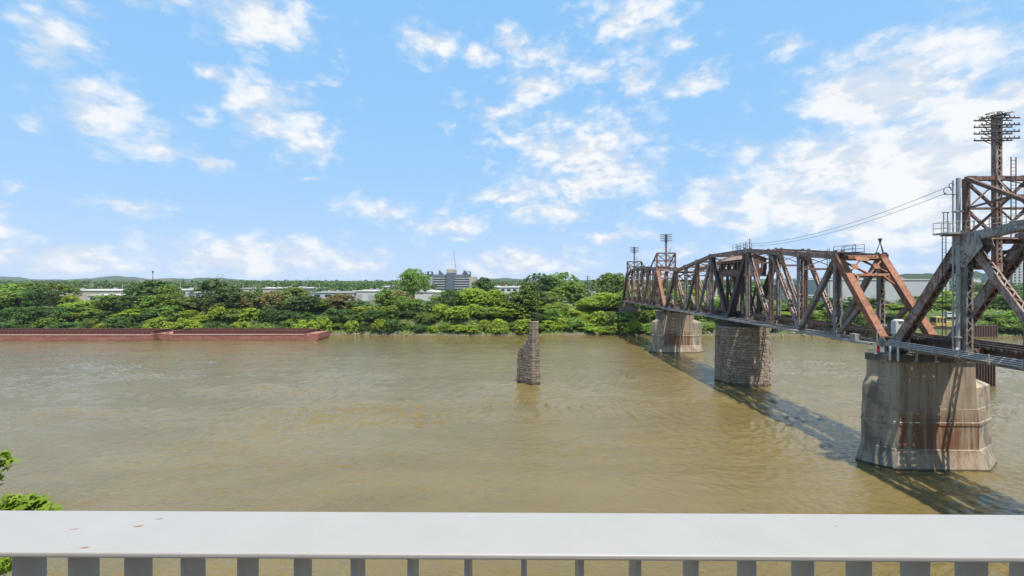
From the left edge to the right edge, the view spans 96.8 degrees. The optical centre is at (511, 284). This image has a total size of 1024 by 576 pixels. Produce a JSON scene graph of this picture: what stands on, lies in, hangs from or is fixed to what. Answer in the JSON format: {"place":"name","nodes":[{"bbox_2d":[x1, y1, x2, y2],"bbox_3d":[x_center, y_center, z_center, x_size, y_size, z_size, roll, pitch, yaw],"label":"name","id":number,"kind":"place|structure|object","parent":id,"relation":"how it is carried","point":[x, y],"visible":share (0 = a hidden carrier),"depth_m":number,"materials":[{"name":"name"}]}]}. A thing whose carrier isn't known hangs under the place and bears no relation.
{"place":"outdoors","nodes":[
{"label":"outdoors","id":0,"kind":"place"},
{"bbox_2d":[0,276,842,282],"bbox_3d":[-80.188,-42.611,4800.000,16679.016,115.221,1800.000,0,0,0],"label":"hills","id":1,"kind":"structure","parent":0,"point":[109,278],"depth_m":4413.98,"materials":[{"name":"green plant"}]},
{"bbox_2d":[0,334,1023,575],"bbox_3d":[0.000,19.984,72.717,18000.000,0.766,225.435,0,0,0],"label":"water","id":2,"kind":"structure","parent":0,"point":[596,423],"depth_m":60.12,"materials":[{"name":"brown liquid"}]},
{"bbox_2d":[0,328,172,340],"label":"barge","id":3,"kind":"object","parent":2,"relation":"on","point":[78,334],"visible":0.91,"depth_m":162.00,"materials":[{"name":"red metal"}]},
{"bbox_2d":[158,328,329,340],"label":"barge","id":4,"kind":"object","parent":2,"relation":"on","point":[250,334],"visible":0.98,"depth_m":162.95,"materials":[{"name":"red metal"}]},
{"bbox_2d":[516,321,540,384],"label":"ruined pier","id":5,"kind":"structure","parent":2,"relation":"in","point":[528,365],"depth_m":91.18,"materials":[{"name":"grey stone"}]},
{"bbox_2d":[649,309,703,352],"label":"concrete pier","id":6,"kind":"structure","parent":2,"relation":"in","point":[675,332],"depth_m":134.34,"materials":[{"name":"concrete"}]},
{"bbox_2d":[621,234,683,308],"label":"truss span","id":7,"kind":"object","parent":6,"relation":"on","point":[641,286],"visible":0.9,"depth_m":155.89,"materials":[{"name":"brown metal"}]},
{"bbox_2d":[714,322,770,386],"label":"round stone pier","id":8,"kind":"structure","parent":2,"relation":"in","point":[742,355],"depth_m":89.88,"materials":[{"name":"grey stone"}]},
{"bbox_2d":[662,238,936,347],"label":"swing span","id":9,"kind":"object","parent":8,"relation":"on","point":[745,262],"visible":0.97,"depth_m":73.78,"materials":[{"name":"brown metal"}]},
{"bbox_2d":[856,345,996,471],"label":"concrete pier","id":10,"kind":"structure","parent":2,"relation":"in","point":[923,412],"depth_m":49.53,"materials":[{"name":"concrete"}]},
{"bbox_2d":[885,116,1023,370],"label":"truss span","id":11,"kind":"object","parent":10,"relation":"on","point":[970,249],"visible":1,"depth_m":43.18,"materials":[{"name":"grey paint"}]},
{"bbox_2d":[891,319,903,338],"bbox_3d":[44.061,5.275,51.884,1.118,2.650,1.000,0,0,0],"label":"equipment cabinet","id":12,"kind":"object","parent":11,"relation":"on","point":[896,324],"visible":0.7,"depth_m":51.74,"materials":[{"name":"white metal"}]},
{"bbox_2d":[975,363,995,385],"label":"sheet pile dolphin","id":13,"kind":"object","parent":2,"relation":"in","point":[986,373],"visible":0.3,"depth_m":89.79},
{"bbox_2d":[0,510,1023,575],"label":"balcony railing","id":14,"kind":"object","parent":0,"point":[83,542],"visible":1,"depth_m":0.77,"materials":[{"name":"paint"}]},
{"bbox_2d":[0,0,1023,280],"label":"sky","id":15,"kind":"structure","parent":0,"point":[342,140],"materials":[{"name":"blue"}]},
{"bbox_2d":[3,283,1022,335],"bbox_3d":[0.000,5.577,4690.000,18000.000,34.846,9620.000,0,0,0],"label":"ground","id":16,"kind":"structure","parent":0,"point":[467,322],"depth_m":189.14,"materials":[{"name":"green plant"}]},
{"bbox_2d":[0,284,33,310],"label":"tree","id":17,"kind":"object","parent":16,"relation":"on","point":[6,287],"visible":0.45,"depth_m":202.69,"materials":[{"name":"green plant"}]},
{"bbox_2d":[0,291,46,307],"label":"tree","id":18,"kind":"object","parent":16,"relation":"on","point":[5,297],"visible":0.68,"depth_m":196.61,"materials":[{"name":"green plant"}]},
{"bbox_2d":[10,305,47,324],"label":"bank shrub","id":19,"kind":"object","parent":16,"relation":"on","point":[22,313],"visible":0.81,"depth_m":186.91,"materials":[{"name":"green plant"}]},
{"bbox_2d":[0,450,63,575],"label":"maple tree","id":20,"kind":"object","parent":16,"relation":"on","point":[30,502],"visible":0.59,"depth_m":11.97,"materials":[{"name":"green plant"}]},
{"bbox_2d":[18,285,52,306],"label":"tree","id":21,"kind":"object","parent":16,"relation":"on","point":[31,291],"visible":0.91,"depth_m":196.79,"materials":[{"name":"green plant"}]},
{"bbox_2d":[27,309,59,319],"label":"tree","id":22,"kind":"object","parent":16,"relation":"on","point":[41,311],"visible":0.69,"depth_m":188.09,"materials":[{"name":"green plant"}]},
{"bbox_2d":[30,317,66,327],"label":"bank shrub","id":23,"kind":"object","parent":16,"relation":"on","point":[45,322],"visible":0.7,"depth_m":182.95,"materials":[{"name":"green plant"}]},
{"bbox_2d":[42,290,66,306],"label":"tree","id":24,"kind":"object","parent":16,"relation":"on","point":[55,300],"visible":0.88,"depth_m":200.09,"materials":[{"name":"green plant"}]},
{"bbox_2d":[33,284,82,299],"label":"tree","id":25,"kind":"object","parent":16,"relation":"on","point":[66,288],"visible":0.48,"depth_m":227.03,"materials":[{"name":"green plant"}]},
{"bbox_2d":[47,305,79,319],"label":"bank shrub","id":26,"kind":"object","parent":16,"relation":"on","point":[62,310],"visible":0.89,"depth_m":188.17,"materials":[{"name":"green plant"}]},
{"bbox_2d":[57,301,108,310],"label":"tree","id":27,"kind":"object","parent":16,"relation":"on","point":[78,305],"visible":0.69,"depth_m":196.01,"materials":[{"name":"green plant"}]},
{"bbox_2d":[77,309,106,318],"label":"tree","id":28,"kind":"object","parent":16,"relation":"on","point":[92,312],"visible":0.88,"depth_m":189.74,"materials":[{"name":"green plant"}]},
{"bbox_2d":[54,288,143,300],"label":"warehouse","id":29,"kind":"structure","parent":16,"relation":"on","point":[84,296],"depth_m":285.00,"materials":[{"name":"white metal"}]},
{"bbox_2d":[85,294,123,310],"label":"tree","id":30,"kind":"object","parent":16,"relation":"on","point":[106,297],"visible":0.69,"depth_m":197.07,"materials":[{"name":"green plant"}]},
{"bbox_2d":[100,315,136,327],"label":"bank shrub","id":31,"kind":"object","parent":16,"relation":"on","point":[119,321],"visible":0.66,"depth_m":182.66,"materials":[{"name":"green plant"}]},
{"bbox_2d":[110,293,153,311],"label":"tree","id":32,"kind":"object","parent":16,"relation":"on","point":[123,305],"visible":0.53,"depth_m":194.20,"materials":[{"name":"green plant"}]},
{"bbox_2d":[132,295,165,310],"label":"tree","id":33,"kind":"object","parent":16,"relation":"on","point":[144,302],"visible":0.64,"depth_m":193.86,"materials":[{"name":"green plant"}]},
{"bbox_2d":[121,280,182,303],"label":"tree","id":34,"kind":"object","parent":16,"relation":"on","point":[148,287],"visible":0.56,"depth_m":201.31,"materials":[{"name":"green plant"}]},
{"bbox_2d":[140,316,172,330],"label":"bank shrub","id":35,"kind":"object","parent":16,"relation":"on","point":[153,322],"visible":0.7,"depth_m":180.71,"materials":[{"name":"green plant"}]},
{"bbox_2d":[150,284,182,308],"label":"tree","id":36,"kind":"object","parent":16,"relation":"on","point":[168,289],"visible":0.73,"depth_m":196.14,"materials":[{"name":"green plant"}]},
{"bbox_2d":[156,305,185,320],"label":"tree","id":37,"kind":"object","parent":16,"relation":"on","point":[166,311],"visible":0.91,"depth_m":187.76,"materials":[{"name":"green plant"}]},
{"bbox_2d":[155,296,206,310],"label":"tree","id":38,"kind":"object","parent":16,"relation":"on","point":[185,304],"visible":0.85,"depth_m":194.82,"materials":[{"name":"green plant"}]},
{"bbox_2d":[168,317,201,330],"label":"bank shrub","id":39,"kind":"object","parent":16,"relation":"on","point":[188,323],"visible":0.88,"depth_m":181.16,"materials":[{"name":"green plant"}]},
{"bbox_2d":[189,278,230,305],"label":"tree","id":40,"kind":"object","parent":16,"relation":"on","point":[208,285],"visible":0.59,"depth_m":203.09,"materials":[{"name":"green plant"}]},
{"bbox_2d":[204,304,233,320],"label":"bank shrub","id":41,"kind":"object","parent":16,"relation":"on","point":[213,312],"visible":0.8,"depth_m":187.43,"materials":[{"name":"green plant"}]},
{"bbox_2d":[199,286,252,308],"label":"tree","id":42,"kind":"object","parent":16,"relation":"on","point":[226,294],"visible":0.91,"depth_m":191.90,"materials":[{"name":"green plant"}]},
{"bbox_2d":[220,308,247,320],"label":"bank shrub","id":43,"kind":"object","parent":16,"relation":"on","point":[230,314],"visible":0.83,"depth_m":187.04,"materials":[{"name":"green plant"}]},
{"bbox_2d":[227,298,254,309],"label":"tree","id":44,"kind":"object","parent":16,"relation":"on","point":[242,301],"visible":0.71,"depth_m":195.61,"materials":[{"name":"green plant"}]},
{"bbox_2d":[236,307,265,321],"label":"bank shrub","id":45,"kind":"object","parent":16,"relation":"on","point":[249,313],"visible":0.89,"depth_m":188.93,"materials":[{"name":"green plant"}]},
{"bbox_2d":[256,307,277,320],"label":"bank shrub","id":46,"kind":"object","parent":16,"relation":"on","point":[267,311],"visible":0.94,"depth_m":189.21,"materials":[{"name":"green plant"}]},
{"bbox_2d":[256,291,282,308],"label":"tree","id":47,"kind":"object","parent":16,"relation":"on","point":[273,295],"visible":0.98,"depth_m":198.08,"materials":[{"name":"brown plant"}]},
{"bbox_2d":[269,310,294,320],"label":"tree","id":48,"kind":"object","parent":16,"relation":"on","point":[281,317],"visible":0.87,"depth_m":188.17,"materials":[{"name":"green plant"}]},
{"bbox_2d":[240,286,326,297],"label":"warehouse","id":49,"kind":"structure","parent":16,"relation":"on","point":[267,289],"depth_m":330.00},
{"bbox_2d":[274,286,310,307],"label":"tree","id":50,"kind":"object","parent":16,"relation":"on","point":[296,291],"visible":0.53,"depth_m":207.91,"materials":[{"name":"green plant"}]},
{"bbox_2d":[284,311,315,320],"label":"bank shrub","id":51,"kind":"object","parent":16,"relation":"on","point":[304,314],"visible":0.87,"depth_m":189.70,"materials":[{"name":"green plant"}]},
{"bbox_2d":[282,296,328,311],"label":"tree","id":52,"kind":"object","parent":16,"relation":"on","point":[304,301],"visible":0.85,"depth_m":196.18,"materials":[{"name":"green plant"}]},
{"bbox_2d":[290,320,322,330],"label":"bank shrub","id":53,"kind":"object","parent":16,"relation":"on","point":[303,324],"visible":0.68,"depth_m":180.88,"materials":[{"name":"green plant"}]},
{"bbox_2d":[312,317,332,331],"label":"bank shrub","id":54,"kind":"object","parent":16,"relation":"on","point":[325,321],"visible":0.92,"depth_m":182.67,"materials":[{"name":"green plant"}]},
{"bbox_2d":[306,298,343,309],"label":"tree","id":55,"kind":"object","parent":16,"relation":"on","point":[324,307],"visible":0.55,"depth_m":197.87,"materials":[{"name":"green plant"}]},
{"bbox_2d":[322,307,342,322],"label":"tree","id":56,"kind":"object","parent":16,"relation":"on","point":[333,311],"visible":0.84,"depth_m":187.71,"materials":[{"name":"green plant"}]},
{"bbox_2d":[311,290,356,300],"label":"warehouse","id":57,"kind":"structure","parent":16,"relation":"on","point":[324,294],"depth_m":292.00,"materials":[{"name":"white metal"}]},
{"bbox_2d":[319,293,362,309],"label":"tree","id":58,"kind":"object","parent":16,"relation":"on","point":[339,297],"visible":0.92,"depth_m":198.50,"materials":[{"name":"brown plant"}]},
{"bbox_2d":[332,309,357,323],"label":"bank shrub","id":59,"kind":"object","parent":16,"relation":"on","point":[346,313],"visible":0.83,"depth_m":188.55,"materials":[{"name":"green plant"}]},
{"bbox_2d":[349,305,388,314],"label":"tree","id":60,"kind":"object","parent":16,"relation":"on","point":[360,309],"visible":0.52,"depth_m":194.22,"materials":[{"name":"green plant"}]},
{"bbox_2d":[354,288,391,300],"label":"warehouse","id":61,"kind":"structure","parent":16,"relation":"on","point":[364,295],"depth_m":296.00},
{"bbox_2d":[359,309,389,320],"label":"tree","id":62,"kind":"object","parent":16,"relation":"on","point":[375,313],"visible":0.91,"depth_m":188.59,"materials":[{"name":"green plant"}]},
{"bbox_2d":[370,319,389,332],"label":"bank shrub","id":63,"kind":"object","parent":16,"relation":"on","point":[378,324],"visible":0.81,"depth_m":182.63,"materials":[{"name":"green plant"}]},
{"bbox_2d":[372,289,397,306],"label":"tree","id":64,"kind":"object","parent":16,"relation":"on","point":[382,292],"visible":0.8,"depth_m":199.54,"materials":[{"name":"green plant"}]},
{"bbox_2d":[379,305,403,318],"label":"bank shrub","id":65,"kind":"object","parent":16,"relation":"on","point":[394,311],"visible":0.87,"depth_m":190.40,"materials":[{"name":"green plant"}]},
{"bbox_2d":[380,319,403,332],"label":"bank shrub","id":66,"kind":"object","parent":16,"relation":"on","point":[395,323],"visible":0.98,"depth_m":181.96,"materials":[{"name":"green plant"}]},
{"bbox_2d":[374,290,413,305],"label":"tree","id":67,"kind":"object","parent":16,"relation":"on","point":[403,293],"visible":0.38,"depth_m":202.66,"materials":[{"name":"green plant"}]},
{"bbox_2d":[393,296,412,309],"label":"tree","id":68,"kind":"object","parent":16,"relation":"on","point":[402,301],"visible":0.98,"depth_m":195.10,"materials":[{"name":"green plant"}]},
{"bbox_2d":[394,268,432,304],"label":"lone tree","id":69,"kind":"object","parent":16,"relation":"on","point":[409,276],"visible":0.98,"depth_m":233.01,"materials":[{"name":"green plant"}]},
{"bbox_2d":[407,298,428,310],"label":"tree","id":70,"kind":"object","parent":16,"relation":"on","point":[417,306],"visible":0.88,"depth_m":198.41,"materials":[{"name":"green plant"}]},
{"bbox_2d":[413,312,437,321],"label":"bank shrub","id":71,"kind":"object","parent":16,"relation":"on","point":[425,316],"visible":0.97,"depth_m":187.64,"materials":[{"name":"green plant"}]},
{"bbox_2d":[415,290,443,299],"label":"warehouse","id":72,"kind":"structure","parent":16,"relation":"on","point":[426,295],"depth_m":300.00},
{"bbox_2d":[429,303,452,319],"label":"bank shrub","id":73,"kind":"object","parent":16,"relation":"on","point":[442,308],"visible":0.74,"depth_m":190.87,"materials":[{"name":"green plant"}]},
{"bbox_2d":[439,289,462,307],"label":"tree","id":74,"kind":"object","parent":16,"relation":"on","point":[445,296],"visible":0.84,"depth_m":197.52,"materials":[{"name":"green plant"}]},
{"bbox_2d":[426,269,476,289],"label":"office block","id":75,"kind":"structure","parent":16,"relation":"on","point":[450,279],"depth_m":609.88,"materials":[{"name":"concrete"}]},
{"bbox_2d":[444,305,473,321],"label":"tree","id":76,"kind":"object","parent":16,"relation":"on","point":[457,312],"visible":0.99,"depth_m":188.08,"materials":[{"name":"green plant"}]},
{"bbox_2d":[454,288,477,305],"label":"tree","id":77,"kind":"object","parent":16,"relation":"on","point":[466,290],"visible":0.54,"depth_m":198.24,"materials":[{"name":"green plant"}]},
{"bbox_2d":[459,288,487,307],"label":"tree","id":78,"kind":"object","parent":16,"relation":"on","point":[474,291],"visible":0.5,"depth_m":198.68,"materials":[{"name":"green plant"}]},
{"bbox_2d":[470,277,496,294],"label":"tree","id":79,"kind":"object","parent":16,"relation":"on","point":[481,282],"visible":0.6,"depth_m":258.50,"materials":[{"name":"green plant"}]},
{"bbox_2d":[471,307,501,318],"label":"tree","id":80,"kind":"object","parent":16,"relation":"on","point":[482,313],"visible":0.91,"depth_m":188.28,"materials":[{"name":"green plant"}]},
{"bbox_2d":[483,290,506,310],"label":"tree","id":81,"kind":"object","parent":16,"relation":"on","point":[502,294],"visible":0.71,"depth_m":196.95,"materials":[{"name":"green plant"}]},
{"bbox_2d":[489,319,509,333],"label":"bank shrub","id":82,"kind":"object","parent":16,"relation":"on","point":[496,327],"visible":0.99,"depth_m":181.45,"materials":[{"name":"green plant"}]},
{"bbox_2d":[494,285,521,297],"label":"warehouse","id":83,"kind":"structure","parent":16,"relation":"on","point":[506,289],"depth_m":330.00,"materials":[{"name":"white glass"}]},
{"bbox_2d":[0,279,1022,297],"bbox_3d":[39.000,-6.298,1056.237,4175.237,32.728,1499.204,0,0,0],"label":"woods","id":84,"kind":"object","parent":16,"relation":"on","point":[375,284],"visible":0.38,"depth_m":492.99,"materials":[{"name":"green plant"}]},
{"bbox_2d":[2,305,1022,335],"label":"undergrowth","id":85,"kind":"object","parent":16,"relation":"on","point":[889,310],"visible":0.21,"depth_m":189.39,"materials":[{"name":"green plant"}]},
{"bbox_2d":[511,318,531,333],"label":"bank shrub","id":86,"kind":"object","parent":16,"relation":"on","point":[524,323],"visible":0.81,"depth_m":183.02,"materials":[{"name":"green plant"}]},
{"bbox_2d":[500,291,545,309],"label":"tree","id":87,"kind":"object","parent":16,"relation":"on","point":[512,302],"visible":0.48,"depth_m":193.83,"materials":[{"name":"green plant"}]},
{"bbox_2d":[518,284,539,319],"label":"vine covered tree","id":88,"kind":"object","parent":16,"relation":"on","point":[529,291],"visible":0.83,"depth_m":191.31,"materials":[{"name":"green plant"}]},
{"bbox_2d":[519,273,557,295],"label":"tree","id":89,"kind":"object","parent":16,"relation":"on","point":[543,280],"visible":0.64,"depth_m":251.98,"materials":[{"name":"green plant"}]},
{"bbox_2d":[540,292,565,305],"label":"tree","id":90,"kind":"object","parent":16,"relation":"on","point":[552,297],"visible":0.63,"depth_m":206.20,"materials":[{"name":"green plant"}]},
{"bbox_2d":[542,308,564,320],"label":"tree","id":91,"kind":"object","parent":16,"relation":"on","point":[557,315],"visible":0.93,"depth_m":188.96,"materials":[{"name":"green plant"}]},
{"bbox_2d":[545,272,580,302],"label":"tree","id":92,"kind":"object","parent":16,"relation":"on","point":[559,277],"visible":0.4,"depth_m":258.32,"materials":[{"name":"green plant"}]},
{"bbox_2d":[549,281,591,303],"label":"tree","id":93,"kind":"object","parent":16,"relation":"on","point":[573,287],"visible":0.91,"depth_m":226.77,"materials":[{"name":"green plant"}]},
{"bbox_2d":[562,317,584,328],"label":"bank shrub","id":94,"kind":"object","parent":16,"relation":"on","point":[576,321],"visible":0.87,"depth_m":184.69,"materials":[{"name":"green plant"}]},
{"bbox_2d":[574,298,602,309],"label":"tree","id":95,"kind":"object","parent":16,"relation":"on","point":[585,303],"visible":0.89,"depth_m":200.15,"materials":[{"name":"green plant"}]},
{"bbox_2d":[588,311,608,324],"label":"bank shrub","id":96,"kind":"object","parent":16,"relation":"on","point":[596,316],"visible":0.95,"depth_m":188.71,"materials":[{"name":"green plant"}]},
{"bbox_2d":[591,272,629,294],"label":"tree","id":97,"kind":"object","parent":16,"relation":"on","point":[609,278],"visible":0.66,"depth_m":260.50,"materials":[{"name":"green plant"}]},
{"bbox_2d":[601,311,625,324],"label":"bank shrub","id":98,"kind":"object","parent":16,"relation":"on","point":[611,317],"visible":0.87,"depth_m":187.31,"materials":[{"name":"green plant"}]},
{"bbox_2d":[608,322,635,333],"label":"bank shrub","id":99,"kind":"object","parent":16,"relation":"on","point":[621,326],"visible":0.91,"depth_m":180.81,"materials":[{"name":"green plant"}]},
{"bbox_2d":[618,302,640,316],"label":"bank pier","id":100,"kind":"structure","parent":16,"relation":"on","point":[624,307],"depth_m":192.66,"materials":[{"name":"grey stone"}]},
{"bbox_2d":[612,286,655,309],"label":"tree","id":101,"kind":"object","parent":16,"relation":"on","point":[642,306],"visible":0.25,"depth_m":196.03,"materials":[{"name":"green plant"}]},
{"bbox_2d":[333,327,1018,335],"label":"rubble","id":102,"kind":"object","parent":16,"relation":"on","point":[775,331],"visible":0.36,"depth_m":181.91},
{"bbox_2d":[774,278,948,301],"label":"warehouse","id":103,"kind":"structure","parent":16,"relation":"on","point":[915,287],"depth_m":272.00,"materials":[{"name":"white metal"}]},
{"bbox_2d":[929,316,954,329],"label":"yellow crawler crane","id":104,"kind":"object","parent":16,"relation":"on","point":[935,322],"visible":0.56,"depth_m":181.15,"materials":[{"name":"paint"}]},
{"bbox_2d":[973,325,997,336],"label":"sheet pile wall","id":105,"kind":"structure","parent":16,"relation":"on","point":[985,330],"depth_m":175.33,"materials":[{"name":"brown metal"}]},
{"bbox_2d":[981,263,1022,285],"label":"apartment tower","id":106,"kind":"structure","parent":16,"relation":"on","point":[1016,276],"depth_m":518.00,"materials":[{"name":"white concrete"}]},
{"bbox_2d":[986,318,1022,331],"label":"bank shrub","id":107,"kind":"object","parent":16,"relation":"on","point":[1010,324],"visible":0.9,"depth_m":179.53,"materials":[{"name":"green plant"}]},
{"bbox_2d":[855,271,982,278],"bbox_3d":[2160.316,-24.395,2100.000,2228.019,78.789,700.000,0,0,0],"label":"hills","id":108,"kind":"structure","parent":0,"point":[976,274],"depth_m":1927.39,"materials":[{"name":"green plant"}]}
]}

